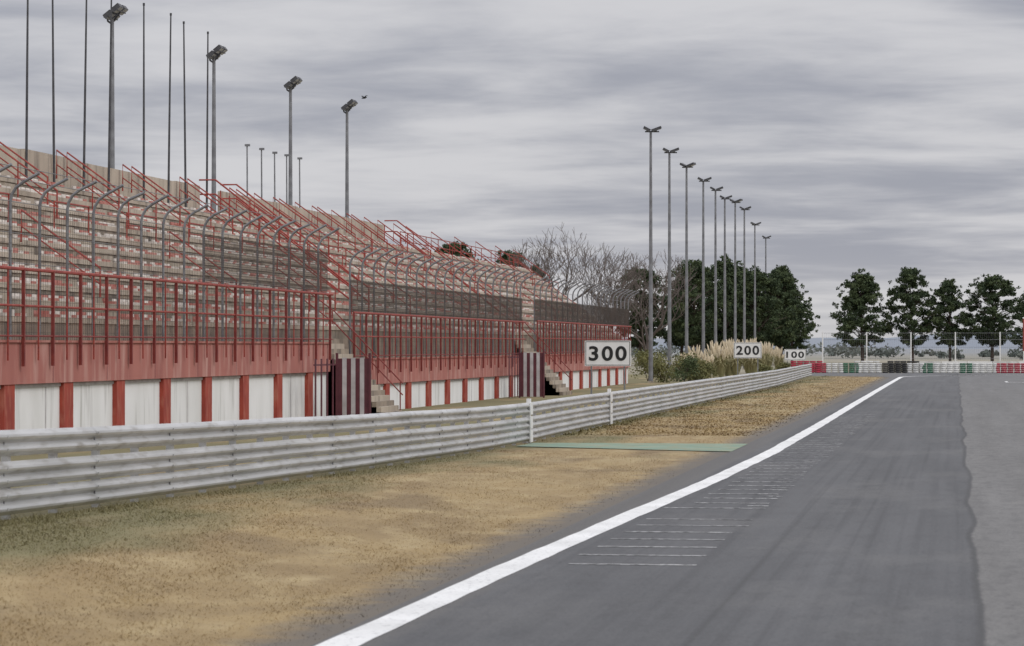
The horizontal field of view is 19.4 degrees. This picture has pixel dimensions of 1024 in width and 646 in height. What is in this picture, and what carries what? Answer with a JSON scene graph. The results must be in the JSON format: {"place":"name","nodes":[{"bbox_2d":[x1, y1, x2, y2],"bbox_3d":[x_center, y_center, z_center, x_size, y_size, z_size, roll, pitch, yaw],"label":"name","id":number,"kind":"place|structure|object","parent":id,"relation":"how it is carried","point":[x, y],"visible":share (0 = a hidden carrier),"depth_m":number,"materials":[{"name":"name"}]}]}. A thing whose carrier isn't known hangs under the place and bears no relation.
{"place":"outdoors","nodes":[
{"label":"outdoors","id":0,"kind":"place"},
{"bbox_2d":[0,0,1023,337],"label":"sky","id":1,"kind":"structure","parent":0,"point":[880,137],"materials":[{"name":"grey"}]},
{"bbox_2d":[311,375,1023,645],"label":"race track","id":2,"kind":"structure","parent":0,"point":[897,519],"depth_m":38.82,"materials":[{"name":"grey asphalt"}]},
{"bbox_2d":[315,375,953,645],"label":"edge line","id":3,"kind":"object","parent":2,"relation":"on","point":[361,635],"visible":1,"depth_m":37.65,"materials":[{"name":"white paint"}]},
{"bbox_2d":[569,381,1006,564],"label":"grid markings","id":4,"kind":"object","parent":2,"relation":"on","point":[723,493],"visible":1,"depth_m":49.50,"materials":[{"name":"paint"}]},
{"bbox_2d":[680,351,693,378],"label":"pampas grass","id":5,"kind":"object","parent":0,"point":[681,355],"depth_m":246.32,"materials":[{"name":"beige plant"}]},
{"bbox_2d":[688,344,701,362],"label":"pampas grass","id":6,"kind":"object","parent":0,"point":[697,352],"depth_m":258.27,"materials":[{"name":"beige plant"}]},
{"bbox_2d":[700,349,715,378],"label":"pampas grass","id":7,"kind":"object","parent":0,"point":[708,358],"depth_m":250.11,"materials":[{"name":"beige plant"}]},
{"bbox_2d":[705,340,721,375],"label":"pampas grass","id":8,"kind":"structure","parent":0,"point":[715,346],"depth_m":267.97,"materials":[{"name":"beige plant"}]},
{"bbox_2d":[711,345,733,376],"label":"pampas grass","id":9,"kind":"object","parent":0,"point":[721,360],"depth_m":261.84,"materials":[{"name":"beige plant"}]},
{"bbox_2d":[723,339,733,375],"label":"pampas grass","id":10,"kind":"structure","parent":0,"point":[728,371],"depth_m":271.78,"materials":[{"name":"beige plant"}]},
{"bbox_2d":[722,337,745,374],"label":"pampas grass","id":11,"kind":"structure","parent":0,"point":[733,341],"depth_m":281.69,"materials":[{"name":"beige plant"}]},
{"bbox_2d":[726,344,746,374],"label":"pampas grass","id":12,"kind":"object","parent":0,"point":[733,362],"depth_m":269.65,"materials":[{"name":"plant"}]},
{"bbox_2d":[738,338,753,373],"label":"pampas grass","id":13,"kind":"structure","parent":0,"point":[747,369],"depth_m":284.41,"materials":[{"name":"plant"}]},
{"bbox_2d":[746,347,762,372],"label":"pampas grass","id":14,"kind":"object","parent":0,"point":[752,364],"depth_m":279.32,"materials":[{"name":"plant"}]},
{"bbox_2d":[622,333,1022,348],"bbox_3d":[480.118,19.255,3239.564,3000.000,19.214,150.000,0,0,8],"label":"hills","id":15,"kind":"structure","parent":0,"point":[970,344],"depth_m":3229.95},
{"bbox_2d":[628,349,1022,375],"bbox_3d":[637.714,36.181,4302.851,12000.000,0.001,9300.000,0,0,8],"label":"ground","id":16,"kind":"structure","parent":0,"point":[970,353],"depth_m":674.33,"materials":[{"name":"green plant"}]},
{"bbox_2d":[103,3,127,168],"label":"floodlight mast","id":17,"kind":"object","parent":16,"relation":"on","point":[118,9],"visible":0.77,"depth_m":143.45,"materials":[{"name":"metal"}]},
{"bbox_2d":[206,45,226,210],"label":"floodlight mast","id":18,"kind":"object","parent":16,"relation":"on","point":[217,53],"visible":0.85,"depth_m":163.14,"materials":[{"name":"metal"}]},
{"bbox_2d":[245,144,249,196],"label":"lamp post","id":19,"kind":"object","parent":16,"relation":"on","point":[246,145],"visible":0.28,"depth_m":179.73,"materials":[{"name":"metal"}]},
{"bbox_2d":[259,148,263,199],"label":"lamp post","id":20,"kind":"object","parent":16,"relation":"on","point":[261,149],"visible":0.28,"depth_m":183.46,"materials":[{"name":"metal"}]},
{"bbox_2d":[272,152,276,201],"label":"lamp post","id":21,"kind":"object","parent":16,"relation":"on","point":[274,153],"visible":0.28,"depth_m":187.03,"materials":[{"name":"metal"}]},
{"bbox_2d":[284,154,288,203],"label":"lamp post","id":22,"kind":"object","parent":16,"relation":"on","point":[286,155],"visible":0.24,"depth_m":190.29,"materials":[{"name":"metal"}]},
{"bbox_2d":[283,76,302,205],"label":"floodlight mast","id":23,"kind":"object","parent":16,"relation":"on","point":[292,83],"visible":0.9,"depth_m":181.93,"materials":[{"name":"metal"}]},
{"bbox_2d":[297,157,301,207],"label":"lamp post","id":24,"kind":"object","parent":16,"relation":"on","point":[299,158],"visible":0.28,"depth_m":194.15,"materials":[{"name":"metal"}]},
{"bbox_2d":[0,142,631,429],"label":"grandstand","id":25,"kind":"object","parent":16,"relation":"on","point":[53,380],"visible":0.71,"depth_m":105.23,"materials":[{"name":"concrete"}]},
{"bbox_2d":[25,0,28,176],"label":"flagpole","id":26,"kind":"object","parent":25,"relation":"on","point":[26,115],"visible":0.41,"depth_m":100.92,"materials":[{"name":"metal"}]},
{"bbox_2d":[52,0,54,181],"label":"flagpole","id":27,"kind":"object","parent":25,"relation":"on","point":[53,115],"visible":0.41,"depth_m":104.10,"materials":[{"name":"metal"}]},
{"bbox_2d":[82,0,86,186],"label":"flagpole","id":28,"kind":"object","parent":25,"relation":"on","point":[84,121],"visible":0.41,"depth_m":107.55,"materials":[{"name":"metal"}]},
{"bbox_2d":[107,0,111,191],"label":"flagpole","id":29,"kind":"object","parent":25,"relation":"on","point":[109,131],"visible":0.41,"depth_m":110.71,"materials":[{"name":"metal"}]},
{"bbox_2d":[143,3,144,199],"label":"flagpole","id":30,"kind":"object","parent":25,"relation":"on","point":[144,97],"visible":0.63,"depth_m":115.57,"materials":[{"name":"metal"}]},
{"bbox_2d":[167,13,171,203],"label":"flagpole","id":31,"kind":"object","parent":25,"relation":"on","point":[168,181],"visible":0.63,"depth_m":119.12,"materials":[{"name":"metal"}]},
{"bbox_2d":[0,163,345,341],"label":"catch fence","id":32,"kind":"object","parent":25,"relation":"on","point":[235,243],"visible":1,"depth_m":92.15,"materials":[{"name":"metal"}]},
{"bbox_2d":[183,21,186,206],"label":"flagpole","id":33,"kind":"object","parent":25,"relation":"on","point":[185,188],"visible":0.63,"depth_m":121.91,"materials":[{"name":"metal"}]},
{"bbox_2d":[206,31,208,210],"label":"flagpole","id":34,"kind":"object","parent":25,"relation":"on","point":[207,120],"visible":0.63,"depth_m":125.26,"materials":[{"name":"metal"}]},
{"bbox_2d":[313,353,370,415],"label":"striped gate","id":35,"kind":"structure","parent":25,"relation":"attached to","point":[353,386],"depth_m":109.98,"materials":[{"name":"red metal"}]},
{"bbox_2d":[348,245,534,357],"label":"catch fence","id":36,"kind":"object","parent":25,"relation":"on","point":[511,308],"visible":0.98,"depth_m":136.86,"materials":[{"name":"metal"}]},
{"bbox_2d":[508,349,544,397],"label":"striped gate","id":37,"kind":"structure","parent":25,"relation":"attached to","point":[531,374],"depth_m":156.98,"materials":[{"name":"red metal"}]},
{"bbox_2d":[533,276,638,353],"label":"catch fence","id":38,"kind":"object","parent":25,"relation":"on","point":[611,318],"visible":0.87,"depth_m":188.24,"materials":[{"name":"metal"}]},
{"bbox_2d":[341,99,357,217],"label":"floodlight mast","id":39,"kind":"object","parent":16,"relation":"on","point":[349,105],"visible":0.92,"depth_m":198.86,"materials":[{"name":"metal"}]},
{"bbox_2d":[0,364,811,519],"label":"guard rail","id":40,"kind":"object","parent":16,"relation":"on","point":[53,470],"visible":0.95,"depth_m":52.24,"materials":[{"name":"metal"}]},
{"bbox_2d":[0,374,889,645],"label":"grass verge","id":41,"kind":"object","parent":16,"relation":"on","point":[620,494],"depth_m":39.28,"materials":[{"name":"brown plant"}]},
{"bbox_2d":[585,341,630,399],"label":"distance marker sign","id":42,"kind":"object","parent":41,"relation":"on","point":[607,353],"visible":1,"depth_m":150.49,"materials":[{"name":"white metal"}]},
{"bbox_2d":[519,443,745,450],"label":"green crossing strip","id":43,"kind":"object","parent":41,"relation":"on","point":[691,446],"visible":1,"depth_m":80.02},
{"bbox_2d":[629,347,670,380],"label":"shrub","id":44,"kind":"object","parent":41,"relation":"on","point":[645,358],"visible":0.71,"depth_m":230.66,"materials":[{"name":"green plant"}]},
{"bbox_2d":[636,351,666,375],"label":"shrub","id":45,"kind":"object","parent":41,"relation":"on","point":[653,360],"visible":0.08,"depth_m":240.97,"materials":[{"name":"green plant"}]},
{"bbox_2d":[643,126,661,382],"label":"floodlight mast","id":46,"kind":"object","parent":41,"relation":"on","point":[650,270],"visible":1,"depth_m":221.32,"materials":[{"name":"metal"}]},
{"bbox_2d":[663,147,678,378],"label":"floodlight mast","id":47,"kind":"object","parent":41,"relation":"on","point":[669,246],"visible":0.91,"depth_m":245.30,"materials":[{"name":"metal"}]},
{"bbox_2d":[666,352,701,379],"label":"shrub","id":48,"kind":"object","parent":41,"relation":"on","point":[676,364],"visible":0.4,"depth_m":236.57,"materials":[{"name":"green plant"}]},
{"bbox_2d":[672,355,699,381],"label":"shrub","id":49,"kind":"object","parent":41,"relation":"on","point":[687,365],"visible":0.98,"depth_m":228.22,"materials":[{"name":"green plant"}]},
{"bbox_2d":[734,342,761,378],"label":"distance marker sign","id":50,"kind":"object","parent":41,"relation":"on","point":[747,349],"visible":0.99,"depth_m":249.58,"materials":[{"name":"white metal"}]},
{"bbox_2d":[434,241,480,259],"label":"pine tree","id":51,"kind":"object","parent":16,"relation":"on","point":[463,247],"visible":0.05,"depth_m":400.11,"materials":[{"name":"green plant"}]},
{"bbox_2d":[484,249,527,267],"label":"pine tree","id":52,"kind":"object","parent":16,"relation":"on","point":[505,256],"visible":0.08,"depth_m":408.99,"materials":[{"name":"green plant"}]},
{"bbox_2d":[532,263,550,286],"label":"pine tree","id":53,"kind":"object","parent":16,"relation":"on","point":[534,270],"visible":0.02,"depth_m":403.75,"materials":[{"name":"green plant"}]},
{"bbox_2d":[497,224,623,301],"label":"bare tree","id":54,"kind":"object","parent":16,"relation":"on","point":[546,266],"visible":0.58,"depth_m":301.51,"materials":[{"name":"grey plant"}]},
{"bbox_2d":[560,242,648,333],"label":"bare tree","id":55,"kind":"object","parent":16,"relation":"on","point":[622,285],"visible":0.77,"depth_m":300.03,"materials":[{"name":"grey plant"}]},
{"bbox_2d":[608,267,673,365],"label":"pine tree","id":56,"kind":"object","parent":16,"relation":"on","point":[635,343],"visible":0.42,"depth_m":425.61,"materials":[{"name":"green plant"}]},
{"bbox_2d":[592,251,700,370],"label":"bare tree","id":57,"kind":"object","parent":16,"relation":"on","point":[636,335],"visible":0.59,"depth_m":305.94,"materials":[{"name":"grey plant"}]},
{"bbox_2d":[646,358,675,382],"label":"shrub","id":58,"kind":"object","parent":16,"relation":"on","point":[662,377],"visible":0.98,"depth_m":222.49,"materials":[{"name":"green plant"}]},
{"bbox_2d":[653,273,708,354],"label":"pine tree","id":59,"kind":"object","parent":16,"relation":"on","point":[674,341],"visible":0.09,"depth_m":440.01,"materials":[{"name":"green plant"}]},
{"bbox_2d":[680,162,695,352],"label":"floodlight mast","id":60,"kind":"object","parent":16,"relation":"on","point":[690,165],"visible":0.88,"depth_m":265.45,"materials":[{"name":"metal"}]},
{"bbox_2d":[658,259,730,348],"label":"pine tree","id":61,"kind":"object","parent":16,"relation":"on","point":[694,329],"visible":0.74,"depth_m":419.55,"materials":[{"name":"green plant"}]},
{"bbox_2d":[686,365,707,380],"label":"shrub","id":62,"kind":"object","parent":16,"relation":"on","point":[701,374],"visible":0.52,"depth_m":232.19,"materials":[{"name":"green plant"}]},
{"bbox_2d":[667,277,726,358],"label":"pine tree","id":63,"kind":"object","parent":16,"relation":"on","point":[700,344],"visible":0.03,"depth_m":459.72,"materials":[{"name":"green plant"}]},
{"bbox_2d":[697,177,711,353],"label":"floodlight mast","id":64,"kind":"object","parent":16,"relation":"on","point":[703,283],"visible":0.9,"depth_m":287.86,"materials":[{"name":"metal"}]},
{"bbox_2d":[697,358,717,378],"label":"shrub","id":65,"kind":"object","parent":16,"relation":"on","point":[707,366],"visible":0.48,"depth_m":243.16,"materials":[{"name":"green plant"}]},
{"bbox_2d":[710,186,722,342],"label":"floodlight mast","id":66,"kind":"object","parent":16,"relation":"on","point":[715,276],"visible":0.87,"depth_m":305.01,"materials":[{"name":"metal"}]},
{"bbox_2d":[720,195,731,341],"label":"floodlight mast","id":67,"kind":"object","parent":16,"relation":"on","point":[724,321],"visible":0.86,"depth_m":322.57,"materials":[{"name":"metal"}]},
{"bbox_2d":[700,254,753,347],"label":"pine tree","id":68,"kind":"object","parent":16,"relation":"on","point":[729,287],"visible":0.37,"depth_m":431.31,"materials":[{"name":"green plant"}]},
{"bbox_2d":[720,260,748,363],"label":"pine tree","id":69,"kind":"object","parent":16,"relation":"on","point":[740,268],"visible":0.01,"depth_m":464.12,"materials":[{"name":"green plant"}]},
{"bbox_2d":[730,199,742,341],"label":"floodlight mast","id":70,"kind":"object","parent":16,"relation":"on","point":[735,312],"visible":0.88,"depth_m":330.90,"materials":[{"name":"metal"}]},
{"bbox_2d":[739,206,750,368],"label":"floodlight mast","id":71,"kind":"object","parent":16,"relation":"on","point":[744,306],"visible":0.94,"depth_m":348.15,"materials":[{"name":"metal"}]},
{"bbox_2d":[719,265,783,341],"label":"pine tree","id":72,"kind":"object","parent":16,"relation":"on","point":[757,269],"visible":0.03,"depth_m":443.98,"materials":[{"name":"green plant"}]},
{"bbox_2d":[750,222,760,337],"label":"floodlight mast","id":73,"kind":"object","parent":16,"relation":"on","point":[752,223],"visible":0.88,"depth_m":392.02,"materials":[{"name":"metal"}]},
{"bbox_2d":[726,270,796,346],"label":"pine tree","id":74,"kind":"object","parent":16,"relation":"on","point":[763,279],"visible":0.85,"depth_m":423.20,"materials":[{"name":"green plant"}]},
{"bbox_2d":[756,341,775,365],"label":"pampas grass","id":75,"kind":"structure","parent":16,"relation":"on","point":[765,359],"depth_m":299.10,"materials":[{"name":"beige plant"}]},
{"bbox_2d":[762,236,770,312],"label":"floodlight mast","id":76,"kind":"object","parent":16,"relation":"on","point":[764,237],"visible":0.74,"depth_m":440.09,"materials":[{"name":"metal"}]},
{"bbox_2d":[758,362,775,371],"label":"shrub","id":77,"kind":"object","parent":16,"relation":"on","point":[763,367],"visible":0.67,"depth_m":289.18,"materials":[{"name":"green plant"}]},
{"bbox_2d":[763,342,775,370],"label":"pampas grass","id":78,"kind":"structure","parent":16,"relation":"on","point":[772,359],"depth_m":315.06,"materials":[{"name":"beige plant"}]},
{"bbox_2d":[747,270,811,349],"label":"pine tree","id":79,"kind":"object","parent":16,"relation":"on","point":[786,337],"visible":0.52,"depth_m":438.17,"materials":[{"name":"green plant"}]},
{"bbox_2d":[773,346,786,368],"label":"pampas grass","id":80,"kind":"object","parent":16,"relation":"on","point":[779,358],"depth_m":320.92,"materials":[{"name":"beige plant"}]},
{"bbox_2d":[776,362,792,369],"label":"shrub","id":81,"kind":"object","parent":16,"relation":"on","point":[783,365],"visible":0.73,"depth_m":309.08,"materials":[{"name":"green plant"}]},
{"bbox_2d":[769,264,819,355],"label":"pine tree","id":82,"kind":"object","parent":16,"relation":"on","point":[784,268],"visible":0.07,"depth_m":468.36,"materials":[{"name":"green plant"}]},
{"bbox_2d":[784,349,805,361],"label":"distance marker sign","id":83,"kind":"object","parent":16,"relation":"on","point":[795,354],"visible":1,"depth_m":329.95,"materials":[{"name":"white metal"}]},
{"bbox_2d":[775,291,820,360],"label":"pine tree","id":84,"kind":"object","parent":16,"relation":"on","point":[803,331],"visible":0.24,"depth_m":452.76,"materials":[{"name":"green plant"}]},
{"bbox_2d":[631,341,1022,359],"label":"distant treeline","id":85,"kind":"object","parent":16,"relation":"on","point":[853,351],"visible":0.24,"depth_m":757.54,"materials":[{"name":"grey plant"}]},
{"bbox_2d":[790,361,919,371],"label":"tire barrier","id":86,"kind":"object","parent":16,"relation":"on","point":[814,362],"visible":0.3,"depth_m":306.75,"materials":[{"name":"red rubber"}]},
{"bbox_2d":[829,268,896,360],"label":"pine tree","id":87,"kind":"object","parent":16,"relation":"on","point":[855,301],"visible":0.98,"depth_m":493.93,"materials":[{"name":"green plant"}]},
{"bbox_2d":[873,266,951,360],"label":"pine tree","id":88,"kind":"object","parent":16,"relation":"on","point":[909,278],"visible":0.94,"depth_m":495.15,"materials":[{"name":"green plant"}]},
{"bbox_2d":[822,332,1022,362],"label":"debris fence","id":89,"kind":"object","parent":16,"relation":"on","point":[917,358],"visible":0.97,"depth_m":317.17,"materials":[{"name":"metal"}]},
{"bbox_2d":[912,278,984,360],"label":"pine tree","id":90,"kind":"object","parent":16,"relation":"on","point":[949,299],"visible":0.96,"depth_m":496.12,"materials":[{"name":"green plant"}]},
{"bbox_2d":[919,361,1023,372],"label":"track wall","id":91,"kind":"structure","parent":16,"relation":"on","point":[972,362],"depth_m":308.26,"materials":[{"name":"concrete"}]},
{"bbox_2d":[955,274,1022,362],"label":"pine tree","id":92,"kind":"object","parent":16,"relation":"on","point":[992,327],"visible":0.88,"depth_m":494.48,"materials":[{"name":"green plant"}]},
{"bbox_2d":[1000,291,1023,348],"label":"pine tree","id":93,"kind":"object","parent":16,"relation":"on","point":[1019,330],"visible":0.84,"depth_m":485.69,"materials":[{"name":"green plant"}]},
{"bbox_2d":[1023,317,1023,360],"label":"marker post","id":94,"kind":"object","parent":16,"relation":"on","point":[1023,338],"visible":0.77,"depth_m":313.46,"materials":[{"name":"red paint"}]},
{"bbox_2d":[811,373,1023,376],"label":"runoff apron","id":95,"kind":"object","parent":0,"point":[875,374],"visible":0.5,"depth_m":285.44,"materials":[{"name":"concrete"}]},
{"bbox_2d":[808,363,1023,372],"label":"tire barrier","id":96,"kind":"object","parent":95,"relation":"on","point":[867,368],"visible":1,"depth_m":300.02,"materials":[{"name":"white rubber"}]}
]}

